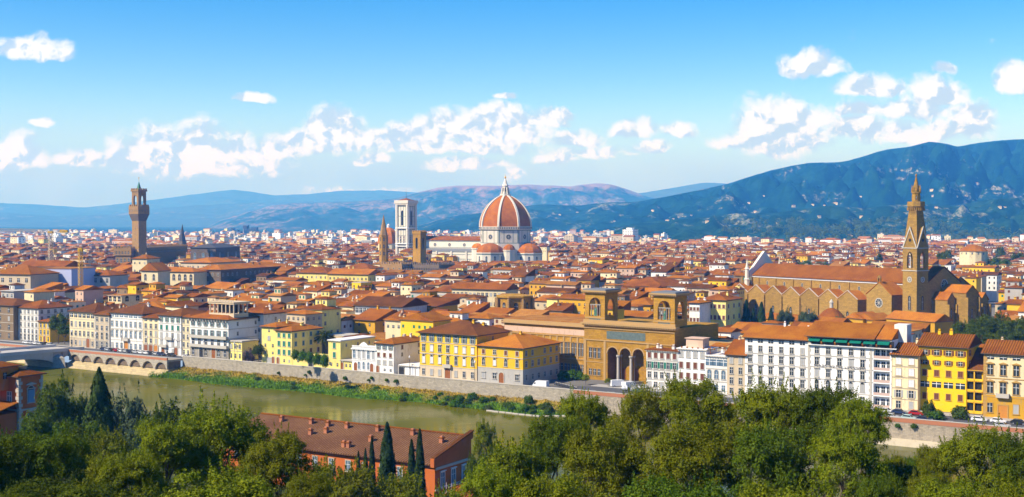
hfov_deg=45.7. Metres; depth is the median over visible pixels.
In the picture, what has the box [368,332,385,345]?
town house
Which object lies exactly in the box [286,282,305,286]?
town house
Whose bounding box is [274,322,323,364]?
town house
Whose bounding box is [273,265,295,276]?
town house
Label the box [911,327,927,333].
town house
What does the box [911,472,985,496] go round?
tree
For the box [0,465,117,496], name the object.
tree
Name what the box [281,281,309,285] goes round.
town house
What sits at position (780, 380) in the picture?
window
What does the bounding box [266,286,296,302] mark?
town house
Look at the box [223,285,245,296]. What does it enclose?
town house
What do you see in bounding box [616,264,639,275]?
town house
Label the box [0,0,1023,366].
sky
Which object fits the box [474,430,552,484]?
tree
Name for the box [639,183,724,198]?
hills
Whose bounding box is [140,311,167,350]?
town house
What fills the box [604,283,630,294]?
town house
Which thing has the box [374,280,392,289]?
town house
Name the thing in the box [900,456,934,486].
tree
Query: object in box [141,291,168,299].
town house
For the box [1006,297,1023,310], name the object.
town house
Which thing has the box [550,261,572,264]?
town house
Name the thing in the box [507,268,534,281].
town house
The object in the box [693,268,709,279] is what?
town house
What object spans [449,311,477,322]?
town house
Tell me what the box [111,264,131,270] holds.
town house
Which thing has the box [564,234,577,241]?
tower block
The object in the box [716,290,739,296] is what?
town house
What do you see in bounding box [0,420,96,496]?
tree
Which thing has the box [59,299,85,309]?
town house
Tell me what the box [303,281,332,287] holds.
town house
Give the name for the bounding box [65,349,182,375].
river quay
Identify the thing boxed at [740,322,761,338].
town house
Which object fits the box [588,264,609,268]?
town house
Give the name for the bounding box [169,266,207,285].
palace block
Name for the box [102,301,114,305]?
town house
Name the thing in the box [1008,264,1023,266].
town house
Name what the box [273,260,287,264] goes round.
town house
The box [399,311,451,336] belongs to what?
town house
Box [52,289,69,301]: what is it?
town house
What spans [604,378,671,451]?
tree
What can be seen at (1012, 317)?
town house
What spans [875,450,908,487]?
tree
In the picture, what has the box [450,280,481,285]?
town house
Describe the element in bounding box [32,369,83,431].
tree
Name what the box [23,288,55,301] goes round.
town house
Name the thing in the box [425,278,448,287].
town house
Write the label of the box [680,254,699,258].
town house
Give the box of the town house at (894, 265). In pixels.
[883,263,900,267]
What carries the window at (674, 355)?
in the town house at (660, 359)
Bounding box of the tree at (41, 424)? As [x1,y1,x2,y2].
[18,400,65,455]
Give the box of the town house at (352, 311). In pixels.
[341,308,354,313]
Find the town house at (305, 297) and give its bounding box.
[296,292,314,303]
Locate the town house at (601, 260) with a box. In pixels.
[587,256,609,263]
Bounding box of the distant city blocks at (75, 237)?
[0,228,1023,246]
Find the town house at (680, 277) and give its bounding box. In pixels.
[667,274,695,280]
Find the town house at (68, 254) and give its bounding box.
[63,250,80,257]
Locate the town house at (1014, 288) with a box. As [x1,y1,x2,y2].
[1003,280,1023,300]
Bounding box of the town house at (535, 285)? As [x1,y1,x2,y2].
[528,279,549,295]
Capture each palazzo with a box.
[0,265,59,288]
[0,289,32,298]
[0,296,33,339]
[17,298,73,340]
[18,258,84,267]
[68,300,118,347]
[92,305,122,348]
[107,302,171,349]
[179,256,241,267]
[186,299,259,358]
[197,262,291,284]
[295,265,332,281]
[327,266,381,281]
[343,263,383,270]
[353,296,428,313]
[380,260,454,271]
[417,320,511,380]
[450,281,519,306]
[475,331,561,384]
[741,321,809,394]
[804,321,910,407]
[980,337,1023,419]
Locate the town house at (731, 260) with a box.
[726,256,739,263]
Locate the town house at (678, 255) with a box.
[675,253,685,257]
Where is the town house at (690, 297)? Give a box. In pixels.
[683,288,695,300]
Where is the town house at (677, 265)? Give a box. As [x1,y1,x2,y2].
[665,261,680,271]
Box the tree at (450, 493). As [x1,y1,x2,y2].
[429,478,466,496]
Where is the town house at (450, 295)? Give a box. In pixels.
[442,293,467,310]
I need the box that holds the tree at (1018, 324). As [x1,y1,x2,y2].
[991,315,1023,339]
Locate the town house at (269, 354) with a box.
[259,319,299,362]
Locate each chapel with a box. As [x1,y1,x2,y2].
[378,224,394,249]
[819,299,844,317]
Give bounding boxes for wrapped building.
[43,267,94,285]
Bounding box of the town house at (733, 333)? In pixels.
[718,327,741,339]
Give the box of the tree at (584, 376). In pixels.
[582,374,589,384]
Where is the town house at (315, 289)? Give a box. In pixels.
[302,282,331,297]
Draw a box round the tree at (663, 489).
[622,465,738,496]
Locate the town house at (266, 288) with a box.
[257,285,273,293]
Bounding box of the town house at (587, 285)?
[578,282,601,289]
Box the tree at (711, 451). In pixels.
[635,402,737,494]
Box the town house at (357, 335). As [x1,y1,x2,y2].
[342,333,369,337]
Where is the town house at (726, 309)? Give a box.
[701,291,743,326]
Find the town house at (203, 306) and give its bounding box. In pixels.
[195,302,209,310]
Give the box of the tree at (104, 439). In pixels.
[80,420,136,464]
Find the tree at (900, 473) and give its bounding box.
[888,459,926,495]
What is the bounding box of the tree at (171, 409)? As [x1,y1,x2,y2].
[152,393,207,475]
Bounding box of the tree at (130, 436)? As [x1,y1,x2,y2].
[121,411,151,488]
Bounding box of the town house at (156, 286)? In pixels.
[140,282,168,295]
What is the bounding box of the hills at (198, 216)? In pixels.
[0,201,359,226]
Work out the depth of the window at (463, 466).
243.37 m
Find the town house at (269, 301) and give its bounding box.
[252,298,286,308]
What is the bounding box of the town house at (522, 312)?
[509,309,548,316]
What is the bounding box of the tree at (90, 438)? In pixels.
[59,421,102,471]
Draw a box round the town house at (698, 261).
[692,257,706,266]
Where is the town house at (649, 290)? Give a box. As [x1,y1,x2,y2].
[645,287,675,292]
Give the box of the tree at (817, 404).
[788,377,862,496]
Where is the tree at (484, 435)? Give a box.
[472,417,496,456]
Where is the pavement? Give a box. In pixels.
[0,340,1023,420]
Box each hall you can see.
[114,244,187,263]
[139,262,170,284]
[620,274,694,287]
[959,244,987,264]
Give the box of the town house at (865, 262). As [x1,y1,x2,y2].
[855,259,869,265]
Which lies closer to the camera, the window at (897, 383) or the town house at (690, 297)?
the window at (897, 383)
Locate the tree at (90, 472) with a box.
[64,450,131,496]
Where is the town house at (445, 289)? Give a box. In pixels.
[435,286,451,293]
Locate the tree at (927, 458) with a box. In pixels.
[912,442,958,478]
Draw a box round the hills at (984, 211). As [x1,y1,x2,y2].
[614,197,1023,240]
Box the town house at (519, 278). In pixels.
[502,275,527,283]
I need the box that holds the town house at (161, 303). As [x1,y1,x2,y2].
[149,299,171,308]
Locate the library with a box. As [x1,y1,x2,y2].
[580,288,717,383]
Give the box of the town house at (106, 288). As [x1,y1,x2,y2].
[101,286,113,290]
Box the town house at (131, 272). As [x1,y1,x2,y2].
[127,271,139,273]
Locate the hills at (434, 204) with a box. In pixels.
[206,183,653,229]
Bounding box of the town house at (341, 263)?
[332,259,346,268]
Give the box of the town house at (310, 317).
[284,309,322,326]
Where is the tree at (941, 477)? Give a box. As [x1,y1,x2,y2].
[903,466,955,496]
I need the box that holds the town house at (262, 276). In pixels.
[256,271,279,280]
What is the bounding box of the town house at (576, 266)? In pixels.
[571,263,584,268]
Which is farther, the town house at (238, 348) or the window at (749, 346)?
the town house at (238, 348)
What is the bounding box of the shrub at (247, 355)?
[242,347,254,361]
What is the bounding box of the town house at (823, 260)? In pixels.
[814,259,828,263]
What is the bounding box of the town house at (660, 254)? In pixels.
[649,253,668,256]
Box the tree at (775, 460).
[713,413,822,496]
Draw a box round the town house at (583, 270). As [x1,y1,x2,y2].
[570,266,592,276]
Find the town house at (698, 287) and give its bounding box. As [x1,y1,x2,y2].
[684,284,718,295]
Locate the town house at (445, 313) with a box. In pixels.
[436,310,453,315]
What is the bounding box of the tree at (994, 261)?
[989,257,1000,265]
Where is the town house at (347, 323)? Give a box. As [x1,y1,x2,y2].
[341,314,354,332]
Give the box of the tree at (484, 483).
[456,451,523,496]
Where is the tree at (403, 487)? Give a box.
[371,464,425,496]
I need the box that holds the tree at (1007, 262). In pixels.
[998,259,1012,265]
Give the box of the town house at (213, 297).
[206,296,219,302]
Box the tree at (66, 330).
[57,321,69,343]
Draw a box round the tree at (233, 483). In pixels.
[150,455,281,496]
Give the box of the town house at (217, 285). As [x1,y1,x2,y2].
[205,281,240,290]
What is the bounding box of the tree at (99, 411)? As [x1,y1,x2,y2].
[81,366,118,479]
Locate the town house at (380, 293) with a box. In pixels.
[354,291,390,300]
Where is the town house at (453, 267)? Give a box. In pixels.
[447,265,466,269]
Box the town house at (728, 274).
[715,271,733,277]
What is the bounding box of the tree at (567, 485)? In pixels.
[511,464,620,496]
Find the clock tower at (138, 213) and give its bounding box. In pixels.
[129,177,148,256]
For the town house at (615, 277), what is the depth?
761.79 m
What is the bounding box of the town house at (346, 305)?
[336,299,358,309]
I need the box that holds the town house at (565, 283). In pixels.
[545,279,581,287]
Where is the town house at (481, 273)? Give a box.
[470,270,487,278]
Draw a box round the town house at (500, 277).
[490,273,514,280]
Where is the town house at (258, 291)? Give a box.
[250,289,265,293]
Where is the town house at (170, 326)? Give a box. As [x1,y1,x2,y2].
[156,305,206,354]
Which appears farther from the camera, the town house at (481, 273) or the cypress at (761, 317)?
the town house at (481, 273)
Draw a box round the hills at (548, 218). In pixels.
[417,202,640,232]
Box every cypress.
[356,451,360,470]
[362,448,367,482]
[368,436,375,483]
[376,421,397,495]
[407,438,415,482]
[414,429,427,496]
[741,299,750,321]
[750,308,755,321]
[756,302,765,321]
[768,308,773,320]
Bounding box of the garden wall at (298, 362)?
[292,353,330,367]
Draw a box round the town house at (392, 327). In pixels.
[384,314,408,338]
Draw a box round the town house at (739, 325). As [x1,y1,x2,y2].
[730,322,748,328]
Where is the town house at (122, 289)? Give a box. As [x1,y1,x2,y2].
[116,285,127,293]
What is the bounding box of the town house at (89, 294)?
[74,285,103,304]
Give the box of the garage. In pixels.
[398,362,419,375]
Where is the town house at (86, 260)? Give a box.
[70,258,94,263]
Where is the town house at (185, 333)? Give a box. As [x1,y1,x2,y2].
[181,312,204,354]
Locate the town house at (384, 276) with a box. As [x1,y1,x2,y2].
[375,272,397,280]
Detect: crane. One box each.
[0,228,67,259]
[77,248,82,285]
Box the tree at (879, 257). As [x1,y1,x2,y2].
[876,254,882,260]
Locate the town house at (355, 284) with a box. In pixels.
[352,282,371,288]
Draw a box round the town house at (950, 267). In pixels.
[944,265,955,270]
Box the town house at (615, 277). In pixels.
[606,271,623,283]
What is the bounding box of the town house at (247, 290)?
[241,285,254,292]
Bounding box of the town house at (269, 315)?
[248,304,289,356]
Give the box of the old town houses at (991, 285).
[0,241,1023,339]
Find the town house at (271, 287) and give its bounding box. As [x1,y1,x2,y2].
[254,285,273,290]
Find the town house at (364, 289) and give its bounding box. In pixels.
[347,285,373,294]
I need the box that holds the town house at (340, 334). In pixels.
[322,332,358,353]
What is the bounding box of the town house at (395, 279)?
[384,277,401,281]
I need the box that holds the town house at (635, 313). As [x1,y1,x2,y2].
[624,309,662,318]
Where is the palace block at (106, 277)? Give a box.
[94,268,129,286]
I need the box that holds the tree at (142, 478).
[94,442,166,496]
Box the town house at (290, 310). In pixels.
[277,306,296,311]
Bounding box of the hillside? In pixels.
[44,450,288,496]
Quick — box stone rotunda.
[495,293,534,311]
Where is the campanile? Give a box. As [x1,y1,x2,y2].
[394,198,417,253]
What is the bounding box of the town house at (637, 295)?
[629,291,648,300]
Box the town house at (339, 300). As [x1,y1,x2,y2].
[334,296,349,306]
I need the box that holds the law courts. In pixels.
[231,225,257,234]
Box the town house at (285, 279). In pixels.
[272,275,307,282]
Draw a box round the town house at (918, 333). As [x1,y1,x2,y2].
[911,329,921,342]
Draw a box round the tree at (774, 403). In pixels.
[731,368,818,489]
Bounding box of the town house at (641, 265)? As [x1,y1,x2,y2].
[628,262,644,268]
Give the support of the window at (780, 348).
in the palazzo at (771, 351)
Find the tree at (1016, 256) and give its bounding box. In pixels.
[1010,252,1023,259]
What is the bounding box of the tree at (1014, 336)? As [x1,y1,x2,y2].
[985,329,1023,340]
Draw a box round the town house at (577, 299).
[557,292,595,313]
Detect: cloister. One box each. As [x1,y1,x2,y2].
[765,312,852,324]
[845,311,874,322]
[861,312,887,322]
[885,310,953,332]
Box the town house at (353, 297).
[346,294,365,300]
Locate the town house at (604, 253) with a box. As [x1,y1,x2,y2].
[592,251,614,256]
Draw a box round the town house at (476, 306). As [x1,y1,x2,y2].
[460,300,489,312]
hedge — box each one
[291,349,298,359]
[297,350,306,361]
[305,351,313,363]
[312,352,321,365]
[320,353,329,366]
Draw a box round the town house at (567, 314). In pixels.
[549,312,584,316]
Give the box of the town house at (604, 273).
[594,267,618,277]
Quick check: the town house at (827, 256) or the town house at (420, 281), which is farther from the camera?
the town house at (827, 256)
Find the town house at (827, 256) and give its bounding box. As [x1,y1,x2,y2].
[816,252,833,262]
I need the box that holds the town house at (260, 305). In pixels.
[248,303,285,309]
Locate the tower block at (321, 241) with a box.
[316,239,326,243]
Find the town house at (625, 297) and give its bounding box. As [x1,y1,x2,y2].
[618,294,630,300]
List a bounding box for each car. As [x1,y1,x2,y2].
[891,408,906,414]
[900,414,915,417]
[908,409,922,415]
[916,415,932,419]
[971,415,987,421]
[990,417,1006,422]
[995,421,1010,426]
[1010,418,1023,424]
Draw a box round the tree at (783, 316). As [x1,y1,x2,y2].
[776,305,794,325]
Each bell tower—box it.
[178,225,186,244]
[379,215,388,261]
[902,174,928,312]
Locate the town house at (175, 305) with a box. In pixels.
[164,298,199,309]
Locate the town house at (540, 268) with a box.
[526,265,545,270]
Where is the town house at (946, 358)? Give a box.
[916,329,981,411]
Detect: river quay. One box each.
[0,343,33,362]
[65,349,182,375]
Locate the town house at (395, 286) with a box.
[388,281,404,293]
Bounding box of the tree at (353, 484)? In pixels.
[318,456,381,496]
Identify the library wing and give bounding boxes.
[501,314,584,374]
[709,339,732,351]
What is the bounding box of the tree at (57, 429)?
[37,416,106,445]
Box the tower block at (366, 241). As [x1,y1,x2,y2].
[355,240,376,242]
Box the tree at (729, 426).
[717,381,770,496]
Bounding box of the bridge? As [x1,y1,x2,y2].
[0,344,83,367]
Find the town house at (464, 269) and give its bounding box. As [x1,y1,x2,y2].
[456,267,467,272]
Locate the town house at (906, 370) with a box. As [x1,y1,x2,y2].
[889,338,923,409]
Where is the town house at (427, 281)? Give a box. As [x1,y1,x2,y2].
[421,278,433,284]
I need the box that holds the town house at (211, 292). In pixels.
[201,289,226,296]
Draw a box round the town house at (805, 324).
[798,323,812,326]
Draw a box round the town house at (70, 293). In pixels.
[63,287,74,298]
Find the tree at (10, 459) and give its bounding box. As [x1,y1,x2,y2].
[0,425,36,495]
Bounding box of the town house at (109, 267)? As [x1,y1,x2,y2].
[96,265,117,269]
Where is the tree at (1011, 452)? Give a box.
[985,421,1023,490]
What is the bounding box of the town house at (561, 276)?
[549,271,576,281]
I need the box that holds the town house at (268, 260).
[260,260,277,261]
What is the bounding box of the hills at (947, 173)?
[576,139,1023,234]
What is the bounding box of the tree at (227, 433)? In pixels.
[173,385,272,488]
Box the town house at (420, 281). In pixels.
[400,277,424,285]
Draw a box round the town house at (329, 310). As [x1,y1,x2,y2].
[300,296,342,332]
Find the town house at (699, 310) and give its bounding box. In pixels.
[687,297,711,322]
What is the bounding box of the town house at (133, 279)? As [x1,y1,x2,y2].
[128,277,138,282]
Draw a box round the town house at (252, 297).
[228,293,267,303]
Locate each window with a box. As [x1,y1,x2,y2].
[7,391,11,401]
[26,382,36,403]
[191,347,194,354]
[312,455,317,465]
[328,457,333,466]
[345,459,350,471]
[353,347,355,357]
[356,347,360,358]
[361,348,364,358]
[367,348,369,359]
[370,349,374,359]
[396,466,402,478]
[421,333,425,340]
[421,352,425,362]
[429,334,433,341]
[429,353,433,363]
[437,335,441,341]
[437,344,441,352]
[437,353,441,363]
[440,470,446,487]
[445,335,450,342]
[445,345,449,352]
[446,354,449,364]
[451,466,456,482]
[453,336,458,342]
[453,345,457,353]
[453,355,457,365]
[461,336,466,343]
[461,355,466,365]
[461,463,465,479]
[462,346,465,353]
[470,337,474,343]
[470,356,474,366]
[481,355,485,364]
[481,371,485,377]
[492,356,496,365]
[492,372,496,378]
[503,357,507,366]
[514,374,519,380]
[515,358,518,367]
[560,341,562,354]
[564,341,566,355]
[567,342,569,355]
[571,342,573,355]
[574,342,576,355]
[577,342,580,356]
[588,347,591,357]
[592,368,596,375]
[593,347,596,358]
[597,347,600,358]
[646,361,651,368]
[647,352,651,357]
[653,352,657,358]
[653,361,658,368]
[659,362,664,368]
[665,362,670,369]
[671,362,677,369]
[672,353,676,359]
[679,361,683,368]
[685,362,690,368]
[693,362,697,369]
[700,352,704,358]
[700,362,704,369]
[706,359,712,365]
[707,369,711,378]
[713,359,719,365]
[714,369,718,379]
[720,360,726,366]
[720,370,725,379]
[729,357,733,363]
[729,367,733,373]
[729,377,733,384]
[738,357,742,364]
[738,367,742,374]
[738,377,742,384]
[747,345,752,351]
[747,354,752,361]
[747,363,752,372]
[747,375,752,384]
[757,354,762,362]
[757,364,762,373]
[758,345,762,352]
[768,346,772,352]
[768,355,773,363]
[768,365,772,374]
[768,376,773,385]
[778,347,783,353]
[778,356,783,363]
[778,366,783,374]
[778,377,782,386]
[788,366,794,375]
[788,377,793,387]
[789,347,793,353]
[789,356,793,364]
[799,357,804,365]
[799,367,804,376]
[799,378,804,388]
[800,348,804,354]
[813,367,818,376]
[814,346,819,353]
[814,356,819,364]
[814,377,819,387]
[824,367,830,377]
[825,357,830,365]
[825,378,830,388]
[826,347,830,354]
[836,348,841,354]
[836,357,841,366]
[836,368,842,378]
[837,379,841,388]
[847,379,853,391]
[848,348,853,355]
[848,358,853,366]
[848,369,853,379]
[859,349,864,356]
[859,359,865,367]
[859,370,864,379]
[859,380,865,392]
[894,389,902,397]
[895,357,901,364]
[895,367,901,375]
[895,378,901,386]
[895,400,900,408]
[907,390,915,398]
[908,295,910,309]
[908,358,914,365]
[908,368,914,376]
[908,379,914,387]
[908,401,913,409]
[920,349,929,354]
[920,381,928,386]
[921,296,923,309]
[921,359,928,364]
[922,369,927,375]
[922,392,927,398]
[931,349,941,355]
[932,360,940,365]
[932,381,940,387]
[933,369,939,376]
[933,393,939,399]
[941,279,947,287]
[943,350,953,356]
[944,361,952,365]
[944,382,952,388]
[945,370,951,377]
[945,394,950,400]
[955,350,965,356]
[956,361,964,366]
[956,383,964,389]
[957,371,963,378]
[957,394,962,401]
[985,379,994,393]
[986,362,994,375]
[986,402,992,412]
[998,380,1006,393]
[999,363,1007,375]
[1011,381,1019,395]
[1012,363,1020,376]
[1012,404,1019,414]
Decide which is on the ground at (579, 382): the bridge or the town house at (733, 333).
the town house at (733, 333)
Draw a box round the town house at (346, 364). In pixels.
[339,358,351,369]
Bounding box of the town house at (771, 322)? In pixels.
[760,320,783,324]
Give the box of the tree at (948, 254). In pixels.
[944,249,953,257]
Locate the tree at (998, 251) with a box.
[994,247,1006,256]
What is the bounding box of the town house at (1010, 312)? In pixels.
[994,310,1017,317]
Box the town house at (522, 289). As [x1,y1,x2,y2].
[510,281,528,293]
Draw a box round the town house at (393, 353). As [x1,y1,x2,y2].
[373,333,419,373]
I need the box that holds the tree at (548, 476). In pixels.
[539,469,573,493]
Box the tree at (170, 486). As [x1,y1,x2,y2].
[146,477,192,496]
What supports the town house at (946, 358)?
on the ground at (579, 382)
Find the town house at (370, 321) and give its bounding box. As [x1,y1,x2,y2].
[352,305,397,333]
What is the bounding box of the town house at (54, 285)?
[33,282,62,289]
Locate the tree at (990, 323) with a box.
[975,310,1013,336]
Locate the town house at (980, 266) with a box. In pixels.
[969,261,999,271]
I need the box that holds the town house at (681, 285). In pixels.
[667,279,692,290]
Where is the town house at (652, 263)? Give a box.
[637,261,656,265]
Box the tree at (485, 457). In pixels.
[477,440,497,471]
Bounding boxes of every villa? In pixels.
[0,351,46,451]
[222,412,473,496]
[351,342,375,371]
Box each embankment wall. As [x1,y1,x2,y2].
[183,356,572,401]
[573,389,1023,447]
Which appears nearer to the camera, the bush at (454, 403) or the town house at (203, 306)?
the bush at (454, 403)
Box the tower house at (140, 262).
[131,252,159,272]
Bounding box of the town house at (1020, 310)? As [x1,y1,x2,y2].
[1017,301,1023,315]
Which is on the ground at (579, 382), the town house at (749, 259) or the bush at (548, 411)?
the town house at (749, 259)
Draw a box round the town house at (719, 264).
[708,259,729,270]
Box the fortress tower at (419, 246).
[412,230,426,263]
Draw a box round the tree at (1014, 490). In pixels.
[971,464,1023,496]
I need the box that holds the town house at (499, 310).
[482,307,514,313]
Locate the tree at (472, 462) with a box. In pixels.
[463,452,480,481]
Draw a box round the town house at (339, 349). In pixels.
[327,335,375,368]
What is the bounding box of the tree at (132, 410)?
[111,380,147,490]
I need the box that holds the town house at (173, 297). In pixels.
[163,294,191,300]
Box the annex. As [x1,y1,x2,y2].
[445,478,476,496]
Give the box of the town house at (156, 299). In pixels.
[143,296,172,300]
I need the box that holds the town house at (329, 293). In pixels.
[314,289,340,297]
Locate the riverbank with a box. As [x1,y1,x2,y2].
[150,368,565,415]
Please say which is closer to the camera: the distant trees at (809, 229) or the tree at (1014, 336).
the tree at (1014, 336)
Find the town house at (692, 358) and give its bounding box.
[676,336,718,388]
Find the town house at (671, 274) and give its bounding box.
[665,272,683,276]
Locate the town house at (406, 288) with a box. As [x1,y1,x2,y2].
[399,281,422,294]
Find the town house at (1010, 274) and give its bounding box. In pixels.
[1006,270,1023,277]
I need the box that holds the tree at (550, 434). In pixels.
[518,409,591,479]
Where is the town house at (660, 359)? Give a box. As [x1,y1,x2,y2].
[644,343,679,389]
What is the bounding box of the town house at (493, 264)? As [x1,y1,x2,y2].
[480,263,503,266]
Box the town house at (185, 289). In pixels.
[172,284,199,294]
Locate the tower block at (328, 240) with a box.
[324,238,337,243]
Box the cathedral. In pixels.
[426,176,542,261]
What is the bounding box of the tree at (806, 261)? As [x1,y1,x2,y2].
[802,260,812,264]
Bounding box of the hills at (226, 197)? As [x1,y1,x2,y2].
[0,190,416,215]
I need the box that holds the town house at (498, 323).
[492,315,512,328]
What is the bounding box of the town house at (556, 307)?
[544,302,573,313]
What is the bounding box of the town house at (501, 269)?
[492,266,514,274]
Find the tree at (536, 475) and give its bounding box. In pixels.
[506,436,539,477]
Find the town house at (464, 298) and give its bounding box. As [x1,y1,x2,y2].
[461,293,487,304]
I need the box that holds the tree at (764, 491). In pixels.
[732,470,837,496]
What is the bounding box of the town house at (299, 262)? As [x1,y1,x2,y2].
[284,260,303,265]
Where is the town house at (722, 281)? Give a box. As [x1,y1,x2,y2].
[708,277,731,285]
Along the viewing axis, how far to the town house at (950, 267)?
936.88 m
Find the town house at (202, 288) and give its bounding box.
[174,285,209,291]
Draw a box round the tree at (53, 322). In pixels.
[48,312,68,342]
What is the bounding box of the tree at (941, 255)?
[936,251,946,258]
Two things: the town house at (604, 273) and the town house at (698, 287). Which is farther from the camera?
the town house at (604, 273)
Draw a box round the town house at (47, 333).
[36,314,69,341]
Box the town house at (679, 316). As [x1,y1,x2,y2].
[678,313,688,320]
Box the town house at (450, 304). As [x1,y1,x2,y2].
[420,297,459,311]
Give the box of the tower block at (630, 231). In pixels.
[623,228,637,240]
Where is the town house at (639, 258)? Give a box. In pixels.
[636,255,646,260]
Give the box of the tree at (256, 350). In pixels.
[252,342,265,361]
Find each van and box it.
[532,380,548,386]
[610,379,623,386]
[621,381,635,388]
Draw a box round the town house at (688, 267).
[680,265,698,270]
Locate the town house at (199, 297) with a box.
[186,291,210,301]
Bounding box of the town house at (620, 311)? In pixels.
[583,305,625,318]
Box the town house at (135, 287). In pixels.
[126,282,148,293]
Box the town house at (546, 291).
[536,285,581,296]
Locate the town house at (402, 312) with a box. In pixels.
[383,309,420,319]
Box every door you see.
[86,337,89,347]
[124,341,128,348]
[148,343,152,350]
[153,343,157,350]
[174,346,177,354]
[199,347,202,356]
[211,348,215,357]
[353,361,357,369]
[369,363,373,371]
[398,366,404,374]
[410,364,415,374]
[444,368,450,377]
[498,372,504,382]
[622,367,637,380]
[997,404,1008,418]
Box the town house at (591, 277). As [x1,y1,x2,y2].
[578,273,599,287]
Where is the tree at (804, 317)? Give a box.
[797,306,817,321]
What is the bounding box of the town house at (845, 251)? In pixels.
[834,249,854,256]
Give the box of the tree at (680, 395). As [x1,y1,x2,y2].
[658,369,732,480]
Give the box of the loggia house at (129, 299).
[107,293,143,305]
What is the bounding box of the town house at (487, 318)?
[469,313,497,325]
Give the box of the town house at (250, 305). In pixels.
[208,302,253,309]
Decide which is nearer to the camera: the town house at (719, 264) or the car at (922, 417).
the car at (922, 417)
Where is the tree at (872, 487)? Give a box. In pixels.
[849,467,911,496]
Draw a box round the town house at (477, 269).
[473,267,490,273]
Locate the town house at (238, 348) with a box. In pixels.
[228,338,258,360]
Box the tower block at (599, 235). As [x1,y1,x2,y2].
[591,234,606,236]
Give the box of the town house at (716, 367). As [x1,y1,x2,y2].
[704,342,730,394]
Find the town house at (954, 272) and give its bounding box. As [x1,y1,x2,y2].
[951,270,966,274]
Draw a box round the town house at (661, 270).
[650,266,674,276]
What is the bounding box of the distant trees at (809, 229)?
[9,216,1023,243]
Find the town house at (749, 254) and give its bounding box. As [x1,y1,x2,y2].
[745,253,760,255]
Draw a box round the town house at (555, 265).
[544,263,563,267]
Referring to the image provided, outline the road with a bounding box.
[0,341,1023,427]
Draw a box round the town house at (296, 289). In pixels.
[288,285,302,293]
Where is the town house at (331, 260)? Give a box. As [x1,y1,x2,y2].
[327,257,340,263]
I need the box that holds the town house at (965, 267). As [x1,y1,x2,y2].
[961,264,972,271]
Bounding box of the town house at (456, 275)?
[445,270,473,282]
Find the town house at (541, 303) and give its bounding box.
[535,295,557,309]
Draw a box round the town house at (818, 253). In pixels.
[808,251,823,255]
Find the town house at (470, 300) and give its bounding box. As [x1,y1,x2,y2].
[458,298,482,310]
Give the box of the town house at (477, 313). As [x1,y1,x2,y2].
[472,312,508,315]
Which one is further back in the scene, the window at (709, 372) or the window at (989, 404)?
the window at (709, 372)
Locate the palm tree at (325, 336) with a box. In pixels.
[314,330,335,353]
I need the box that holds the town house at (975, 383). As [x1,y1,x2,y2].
[967,347,983,413]
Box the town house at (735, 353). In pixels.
[724,336,746,394]
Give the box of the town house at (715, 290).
[709,284,736,295]
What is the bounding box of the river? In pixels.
[9,362,1022,496]
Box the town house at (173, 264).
[167,262,180,266]
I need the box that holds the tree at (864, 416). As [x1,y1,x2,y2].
[823,392,894,481]
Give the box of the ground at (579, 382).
[0,301,997,415]
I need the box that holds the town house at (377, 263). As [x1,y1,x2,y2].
[372,261,382,266]
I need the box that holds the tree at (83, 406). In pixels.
[64,392,88,425]
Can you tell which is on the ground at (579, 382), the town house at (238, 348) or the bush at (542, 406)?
the town house at (238, 348)
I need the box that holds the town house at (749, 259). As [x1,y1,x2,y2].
[741,256,756,263]
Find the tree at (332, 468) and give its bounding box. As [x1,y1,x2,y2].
[302,453,336,496]
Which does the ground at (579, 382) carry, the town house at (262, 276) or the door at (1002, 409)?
the town house at (262, 276)
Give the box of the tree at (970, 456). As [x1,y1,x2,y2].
[936,413,1023,495]
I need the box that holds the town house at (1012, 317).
[1009,315,1023,320]
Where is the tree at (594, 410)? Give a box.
[557,384,613,482]
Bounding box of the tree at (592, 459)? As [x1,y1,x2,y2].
[558,417,654,496]
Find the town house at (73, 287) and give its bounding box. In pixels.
[63,286,80,288]
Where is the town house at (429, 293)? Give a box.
[415,290,441,298]
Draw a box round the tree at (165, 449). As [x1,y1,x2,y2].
[125,410,216,490]
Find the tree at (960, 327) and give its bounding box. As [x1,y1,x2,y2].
[951,316,987,333]
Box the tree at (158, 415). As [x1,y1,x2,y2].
[133,401,165,432]
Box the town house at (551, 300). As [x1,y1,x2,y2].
[545,293,560,306]
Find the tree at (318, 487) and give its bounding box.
[282,463,332,496]
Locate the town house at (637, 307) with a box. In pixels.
[631,304,643,310]
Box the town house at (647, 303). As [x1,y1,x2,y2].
[631,294,662,310]
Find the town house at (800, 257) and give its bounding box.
[795,253,810,261]
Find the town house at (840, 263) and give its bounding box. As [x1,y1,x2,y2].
[829,261,849,265]
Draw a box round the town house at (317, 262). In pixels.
[311,259,324,266]
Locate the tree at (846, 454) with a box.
[803,414,895,496]
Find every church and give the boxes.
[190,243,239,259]
[737,251,991,327]
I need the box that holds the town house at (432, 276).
[420,272,447,279]
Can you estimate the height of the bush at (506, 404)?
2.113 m
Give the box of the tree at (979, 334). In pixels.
[964,325,1000,343]
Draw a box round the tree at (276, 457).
[232,420,319,496]
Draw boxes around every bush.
[449,399,460,406]
[455,394,464,403]
[466,392,477,400]
[478,396,489,402]
[484,405,492,409]
[502,401,510,406]
[507,404,515,409]
[520,404,530,411]
[523,395,533,403]
[528,408,536,413]
[539,403,545,408]
[543,408,552,414]
[544,405,553,411]
[556,370,567,380]
[564,369,577,380]
[575,371,582,379]
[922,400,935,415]
[923,409,945,419]
[949,405,970,419]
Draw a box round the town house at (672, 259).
[664,257,683,266]
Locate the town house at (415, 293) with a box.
[410,287,425,297]
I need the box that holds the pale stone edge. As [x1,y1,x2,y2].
[486,410,565,416]
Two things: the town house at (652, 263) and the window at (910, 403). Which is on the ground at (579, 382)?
the town house at (652, 263)

